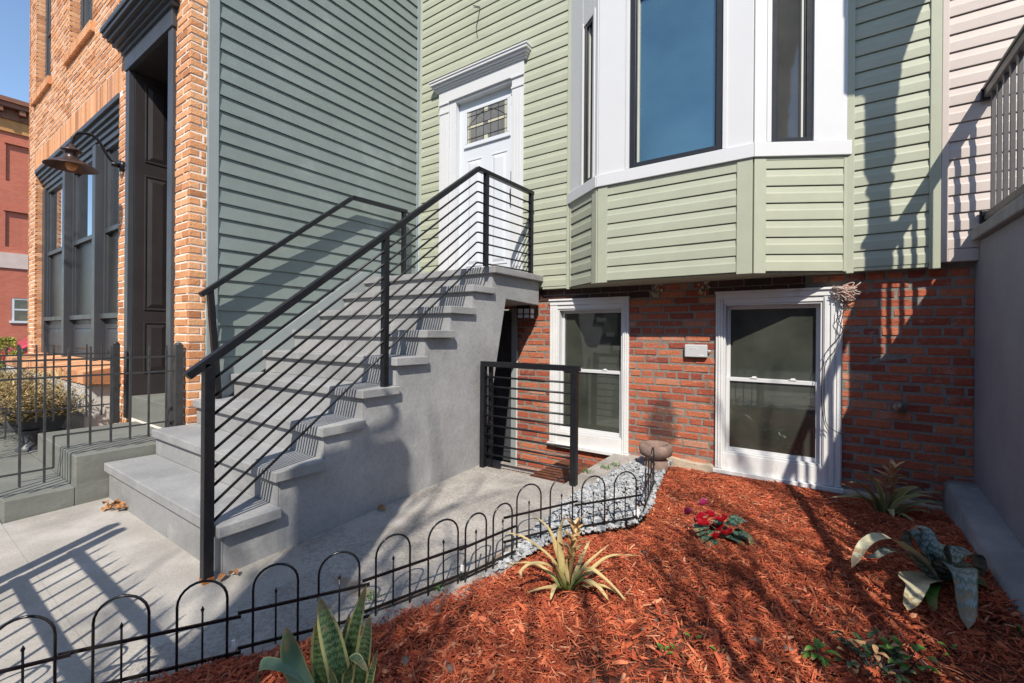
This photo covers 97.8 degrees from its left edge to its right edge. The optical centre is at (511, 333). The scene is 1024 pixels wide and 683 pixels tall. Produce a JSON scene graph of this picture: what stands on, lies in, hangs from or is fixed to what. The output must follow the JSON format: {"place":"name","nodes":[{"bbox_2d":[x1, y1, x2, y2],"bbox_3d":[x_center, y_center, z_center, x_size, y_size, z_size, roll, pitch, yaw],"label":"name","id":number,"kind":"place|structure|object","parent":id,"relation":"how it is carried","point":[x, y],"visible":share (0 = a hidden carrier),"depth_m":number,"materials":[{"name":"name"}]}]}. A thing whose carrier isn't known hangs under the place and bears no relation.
{"place":"outdoors","nodes":[
{"label":"outdoors","id":0,"kind":"place"},
{"bbox_2d":[0,523,104,682],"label":"sidewalk","id":1,"kind":"structure","parent":0,"point":[24,591],"depth_m":1.85,"materials":[{"name":"concrete"}]},
{"bbox_2d":[2,497,310,672],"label":"front path","id":2,"kind":"structure","parent":0,"point":[85,561],"depth_m":2.25,"materials":[{"name":"concrete"}]},
{"bbox_2d":[101,499,127,510],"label":"dry leaves","id":3,"kind":"object","parent":2,"relation":"on","point":[116,503],"visible":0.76,"depth_m":3.04,"materials":[{"name":"brown plant"}]},
{"bbox_2d":[218,568,238,580],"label":"dry leaves","id":4,"kind":"object","parent":2,"relation":"on","point":[221,575],"visible":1,"depth_m":2.21,"materials":[{"name":"brown plant"}]},
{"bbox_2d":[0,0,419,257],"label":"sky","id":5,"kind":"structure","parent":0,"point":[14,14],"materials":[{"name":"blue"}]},
{"bbox_2d":[86,453,639,682],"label":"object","id":6,"kind":"structure","parent":0,"point":[460,499],"depth_m":2.44,"materials":[{"name":"concrete"}]},
{"bbox_2d":[360,588,382,600],"bbox_3d":[-0.638,1.190,2.035,0.111,0.027,0.071,0,0,35],"label":"weed","id":7,"kind":"object","parent":6,"relation":"on","point":[368,593],"visible":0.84,"depth_m":2.03,"materials":[{"name":"green plant"}]},
{"bbox_2d":[431,579,447,591],"bbox_3d":[-0.342,1.185,2.100,0.097,0.027,0.082,0,0,10],"label":"weed","id":8,"kind":"object","parent":6,"relation":"on","point":[438,587],"visible":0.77,"depth_m":2.08,"materials":[{"name":"green plant"}]},
{"bbox_2d":[479,361,580,486],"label":"area gate","id":9,"kind":"structure","parent":6,"relation":"on","point":[574,370],"depth_m":3.63,"materials":[{"name":"black metal"}]},
{"bbox_2d":[482,456,672,576],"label":"gravel","id":10,"kind":"structure","parent":6,"relation":"on","point":[608,479],"depth_m":2.97,"materials":[{"name":"white gravel"}]},
{"bbox_2d":[575,471,641,535],"bbox_3d":[0.588,1.038,2.711,0.458,0.385,0.015,0,0,-19],"label":"hoop edging","id":11,"kind":"object","parent":10,"relation":"in","point":[636,512],"visible":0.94,"depth_m":2.72,"materials":[{"name":"black metal"}]},
{"bbox_2d":[639,440,672,472],"bbox_3d":[1.227,1.052,3.813,0.276,0.225,0.276,0,0,35],"label":"stone urn","id":12,"kind":"object","parent":10,"relation":"on","point":[663,450],"visible":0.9,"depth_m":3.73,"materials":[{"name":"stone"}]},
{"bbox_2d":[371,547,507,611],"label":"joint dirt","id":13,"kind":"structure","parent":0,"point":[495,557],"depth_m":2.13,"materials":[{"name":"soil"}]},
{"bbox_2d":[487,457,510,462],"bbox_3d":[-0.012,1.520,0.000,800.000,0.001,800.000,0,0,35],"label":"ground","id":14,"kind":"structure","parent":0,"point":[501,460],"depth_m":5.34,"materials":[{"name":"concrete"}]},
{"bbox_2d":[0,336,24,378],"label":"golden shrub","id":15,"kind":"object","parent":14,"relation":"on","point":[8,340],"visible":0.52,"depth_m":9.38,"materials":[{"name":"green plant"}]},
{"bbox_2d":[0,338,27,367],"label":"parked car","id":16,"kind":"object","parent":14,"relation":"on","point":[23,343],"visible":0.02,"depth_m":12.83,"materials":[{"name":"red paint"}]},
{"bbox_2d":[0,95,29,349],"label":"brick building","id":17,"kind":"structure","parent":14,"relation":"on","point":[14,169],"depth_m":29.57,"materials":[{"name":"brick"}]},
{"bbox_2d":[9,298,27,322],"bbox_3d":[-32.780,-1.514,30.038,0.300,1.650,1.400,0,0,35],"label":"window","id":18,"kind":"structure","parent":17,"relation":"in","point":[19,307],"depth_m":29.90,"materials":[{"name":"white paint"}]},
{"bbox_2d":[0,421,156,523],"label":"entry steps","id":19,"kind":"structure","parent":14,"relation":"on","point":[77,475],"depth_m":3.30,"materials":[{"name":"grey concrete"}]},
{"bbox_2d":[0,392,74,451],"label":"planter","id":20,"kind":"object","parent":19,"relation":"on","point":[30,429],"visible":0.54,"depth_m":4.10,"materials":[{"name":"grey plant"}]},
{"bbox_2d":[0,366,109,423],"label":"juniper","id":21,"kind":"object","parent":20,"relation":"in","point":[7,388],"visible":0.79,"depth_m":4.23,"materials":[{"name":"green plant"}]},
{"bbox_2d":[0,341,119,438],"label":"iron fence","id":22,"kind":"object","parent":19,"relation":"on","point":[116,391],"visible":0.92,"depth_m":4.21,"materials":[{"name":"black metal"}]},
{"bbox_2d":[0,342,183,486],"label":"iron fence","id":23,"kind":"object","parent":19,"relation":"on","point":[177,356],"visible":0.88,"depth_m":3.29,"materials":[{"name":"black metal"}]},
{"bbox_2d":[6,0,419,429],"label":"brick house","id":24,"kind":"structure","parent":14,"relation":"on","point":[233,134],"depth_m":4.62,"materials":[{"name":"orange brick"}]},
{"bbox_2d":[46,0,51,76],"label":"upper window","id":25,"kind":"structure","parent":24,"relation":"in","point":[48,2],"depth_m":7.15,"materials":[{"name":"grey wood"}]},
{"bbox_2d":[42,131,124,174],"bbox_3d":[-4.201,-1.779,4.403,0.396,0.414,0.602,0,0,35],"label":"gooseneck lamp","id":26,"kind":"object","parent":24,"relation":"attached to","point":[69,161],"visible":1,"depth_m":4.33,"materials":[{"name":"brown metal"}]},
{"bbox_2d":[81,0,92,30],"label":"upper window","id":27,"kind":"structure","parent":24,"relation":"in","point":[86,5],"depth_m":5.98,"materials":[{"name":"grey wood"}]},
{"bbox_2d":[104,266,542,573],"bbox_3d":[-1.319,0.445,3.977,1.878,2.130,3.074,0,0,35],"label":"stoop","id":28,"kind":"object","parent":14,"relation":"on","point":[365,443],"visible":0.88,"depth_m":3.21,"materials":[{"name":"grey paint"}]},
{"bbox_2d":[198,195,407,398],"bbox_3d":[-1.931,-0.474,4.561,0.055,2.082,2.212,0,0,35],"label":"handrail","id":29,"kind":"object","parent":28,"relation":"on","point":[208,292],"visible":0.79,"depth_m":4.02,"materials":[{"name":"black metal"}]},
{"bbox_2d":[183,166,533,585],"bbox_3d":[-0.670,-0.117,3.376,0.048,2.723,3.078,0,0,35],"label":"stair railing","id":30,"kind":"object","parent":28,"relation":"on","point":[205,367],"visible":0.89,"depth_m":2.69,"materials":[{"name":"black metal"}]},
{"bbox_2d":[418,0,976,510],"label":"row house","id":31,"kind":"structure","parent":14,"relation":"on","point":[740,188],"depth_m":3.63,"materials":[{"name":"green plastic"}]},
{"bbox_2d":[459,86,511,268],"bbox_3d":[-0.303,-1.715,5.231,0.864,2.174,0.110,0,0,35],"label":"front door","id":32,"kind":"structure","parent":31,"relation":"in","point":[485,121],"depth_m":5.24,"materials":[{"name":"white paint"}]},
{"bbox_2d":[487,308,517,465],"bbox_3d":[-0.272,0.603,5.317,0.918,1.770,0.172,0,0,35],"label":"basement door","id":33,"kind":"structure","parent":31,"relation":"in","point":[507,351],"depth_m":5.19,"materials":[{"name":"grey wood"}]},
{"bbox_2d":[517,305,536,318],"bbox_3d":[0.163,-0.227,4.839,0.172,0.145,0.149,0,0,35],"label":"wall lantern","id":34,"kind":"object","parent":31,"relation":"attached to","point":[526,311],"depth_m":4.78,"materials":[{"name":"black paint"}]},
{"bbox_2d":[547,296,629,455],"bbox_3d":[0.784,0.413,4.541,0.886,1.537,0.172,0,0,35],"label":"window","id":35,"kind":"structure","parent":31,"relation":"in","point":[592,334],"depth_m":4.52,"materials":[{"name":"white paint"}]},
{"bbox_2d":[685,344,710,357],"bbox_3d":[1.620,0.153,3.894,0.214,0.110,0.045,0,0,35],"label":"junction box","id":36,"kind":"object","parent":31,"relation":"attached to","point":[691,350],"visible":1,"depth_m":3.88,"materials":[{"name":"grey plastic"}]},
{"bbox_2d":[567,0,851,288],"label":"bay window","id":37,"kind":"structure","parent":31,"relation":"in","point":[664,92],"depth_m":3.52,"materials":[{"name":"green plastic"}]},
{"bbox_2d":[712,286,843,493],"bbox_3d":[2.150,0.415,3.647,0.896,1.533,0.252,0,0,35],"label":"window","id":38,"kind":"structure","parent":31,"relation":"in","point":[772,344],"depth_m":3.60,"materials":[{"name":"white paint"}]},
{"bbox_2d":[821,282,861,434],"bbox_3d":[2.421,0.185,3.286,0.241,1.122,0.085,0,0,35],"label":"wire bundle","id":39,"kind":"object","parent":31,"relation":"attached to","point":[850,290],"visible":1,"depth_m":3.29,"materials":[{"name":"grey plastic"}]},
{"bbox_2d":[892,401,906,412],"bbox_3d":[2.695,0.513,3.106,0.084,0.084,0.102,0,0,35],"label":"pipe stub","id":40,"kind":"object","parent":31,"relation":"attached to","point":[899,407],"visible":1,"depth_m":3.08,"materials":[{"name":"grey metal"}]},
{"bbox_2d":[941,0,1023,262],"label":"pink house","id":41,"kind":"structure","parent":31,"relation":"attached to","point":[978,36],"depth_m":2.90,"materials":[{"name":"beige plastic"}]},
{"bbox_2d":[943,195,1023,623],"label":"side stoop","id":42,"kind":"object","parent":14,"relation":"on","point":[985,510],"visible":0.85,"depth_m":2.47,"materials":[{"name":"grey paint"}]},
{"bbox_2d":[979,25,1023,223],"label":"baluster railing","id":43,"kind":"object","parent":42,"relation":"on","point":[995,86],"visible":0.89,"depth_m":2.56,"materials":[{"name":"grey metal"}]},
{"bbox_2d":[127,459,1023,682],"bbox_3d":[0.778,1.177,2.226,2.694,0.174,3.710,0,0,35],"label":"mulch","id":44,"kind":"object","parent":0,"point":[235,671],"visible":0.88,"depth_m":1.85,"materials":[{"name":"brown wood"}]},
{"bbox_2d":[0,615,70,682],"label":"hoop edging","id":45,"kind":"object","parent":44,"relation":"on","point":[54,659],"visible":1,"depth_m":1.45,"materials":[{"name":"black metal"}]},
{"bbox_2d":[58,579,240,682],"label":"hoop edging","id":46,"kind":"object","parent":44,"relation":"in","point":[148,636],"visible":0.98,"depth_m":1.57,"materials":[{"name":"black metal"}]},
{"bbox_2d":[238,551,369,653],"bbox_3d":[-0.815,1.079,1.776,0.476,0.385,0.014,0,0,-22],"label":"hoop edging","id":47,"kind":"object","parent":44,"relation":"on","point":[275,639],"visible":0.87,"depth_m":1.76,"materials":[{"name":"black metal"}]},
{"bbox_2d":[253,585,377,682],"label":"snake plant","id":48,"kind":"object","parent":44,"relation":"on","point":[337,655],"visible":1,"depth_m":1.37,"materials":[{"name":"green plant"}]},
{"bbox_2d":[362,518,466,615],"bbox_3d":[-0.426,1.068,2.034,0.505,0.387,0.014,0,0,-36],"label":"hoop edging","id":49,"kind":"object","parent":44,"relation":"on","point":[410,593],"visible":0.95,"depth_m":2.01,"materials":[{"name":"black metal"}]},
{"bbox_2d":[459,502,515,582],"bbox_3d":[-0.116,1.065,2.260,0.362,0.371,0.014,0,0,-42],"label":"hoop edging","id":50,"kind":"object","parent":44,"relation":"on","point":[464,547],"visible":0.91,"depth_m":2.24,"materials":[{"name":"black metal"}]},
{"bbox_2d":[503,477,577,547],"bbox_3d":[0.173,1.035,2.561,0.488,0.385,0.013,0,0,-26],"label":"hoop edging","id":51,"kind":"object","parent":44,"relation":"on","point":[528,512],"visible":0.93,"depth_m":2.55,"materials":[{"name":"black metal"}]},
{"bbox_2d":[503,514,638,604],"bbox_3d":[0.255,1.008,1.993,0.647,0.390,0.295,0,0,7],"label":"bromeliad","id":52,"kind":"object","parent":44,"relation":"on","point":[568,580],"visible":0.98,"depth_m":2.01,"materials":[{"name":"green plant"}]},
{"bbox_2d":[643,447,654,518],"bbox_3d":[0.964,1.023,3.127,0.012,0.388,0.565,0,0,25],"label":"hoop edging","id":53,"kind":"object","parent":44,"relation":"on","point":[651,475],"visible":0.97,"depth_m":3.07,"materials":[{"name":"black metal"}]},
{"bbox_2d":[657,643,673,659],"bbox_3d":[0.551,1.154,1.606,0.064,0.055,0.031,0,0,35],"label":"seedling","id":54,"kind":"object","parent":44,"relation":"on","point":[660,646],"visible":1,"depth_m":1.60,"materials":[{"name":"green plant"}]},
{"bbox_2d":[684,633,701,647],"bbox_3d":[0.677,1.156,1.672,0.066,0.058,0.017,0,0,25],"label":"seedling","id":55,"kind":"object","parent":44,"relation":"on","point":[698,636],"visible":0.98,"depth_m":1.67,"materials":[{"name":"green plant"}]},
{"bbox_2d":[399,483,1012,682],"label":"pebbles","id":56,"kind":"object","parent":44,"relation":"on","point":[406,660],"visible":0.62,"depth_m":1.66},
{"bbox_2d":[684,497,754,548],"bbox_3d":[1.147,1.046,2.471,0.418,0.305,0.137,0,0,-2],"label":"cyclamen","id":57,"kind":"object","parent":44,"relation":"on","point":[716,527],"visible":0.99,"depth_m":2.45,"materials":[{"name":"green plant"}]},
{"bbox_2d":[801,638,840,666],"bbox_3d":[1.089,1.137,1.565,0.128,0.081,0.094,0,0,-32],"label":"bush","id":58,"kind":"object","parent":44,"relation":"on","point":[814,655],"visible":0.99,"depth_m":1.57,"materials":[{"name":"green plant"}]},
{"bbox_2d":[830,628,918,682],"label":"bush","id":59,"kind":"object","parent":44,"relation":"on","point":[868,653],"visible":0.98,"depth_m":1.54,"materials":[{"name":"green plant"}]},
{"bbox_2d":[830,459,950,523],"bbox_3d":[2.427,0.999,2.833,0.734,0.377,0.260,0,0,-2],"label":"bromeliad","id":60,"kind":"object","parent":44,"relation":"on","point":[889,502],"visible":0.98,"depth_m":2.84,"materials":[{"name":"green plant"}]},
{"bbox_2d":[877,636,941,675],"bbox_3d":[1.361,1.124,1.539,0.173,0.116,0.164,0,0,35],"label":"bush","id":61,"kind":"object","parent":44,"relation":"on","point":[915,648],"visible":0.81,"depth_m":1.52,"materials":[{"name":"green plant"}]},
{"bbox_2d":[851,525,992,628],"bbox_3d":[1.912,1.083,1.986,0.860,0.368,0.346,0,0,-28],"label":"silver vase plant","id":62,"kind":"object","parent":44,"relation":"on","point":[935,561],"visible":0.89,"depth_m":2.00,"materials":[{"name":"green plant"}]},
{"bbox_2d":[938,642,956,659],"bbox_3d":[1.556,1.142,1.594,0.055,0.064,0.040,0,0,35],"label":"seedling","id":63,"kind":"object","parent":44,"relation":"on","point":[953,647],"visible":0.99,"depth_m":1.60,"materials":[{"name":"green plant"}]},
{"bbox_2d":[1014,624,1023,638],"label":"seedling","id":64,"kind":"object","parent":44,"relation":"on","point":[1019,627],"visible":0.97,"depth_m":1.72,"materials":[{"name":"green plant"}]}
]}

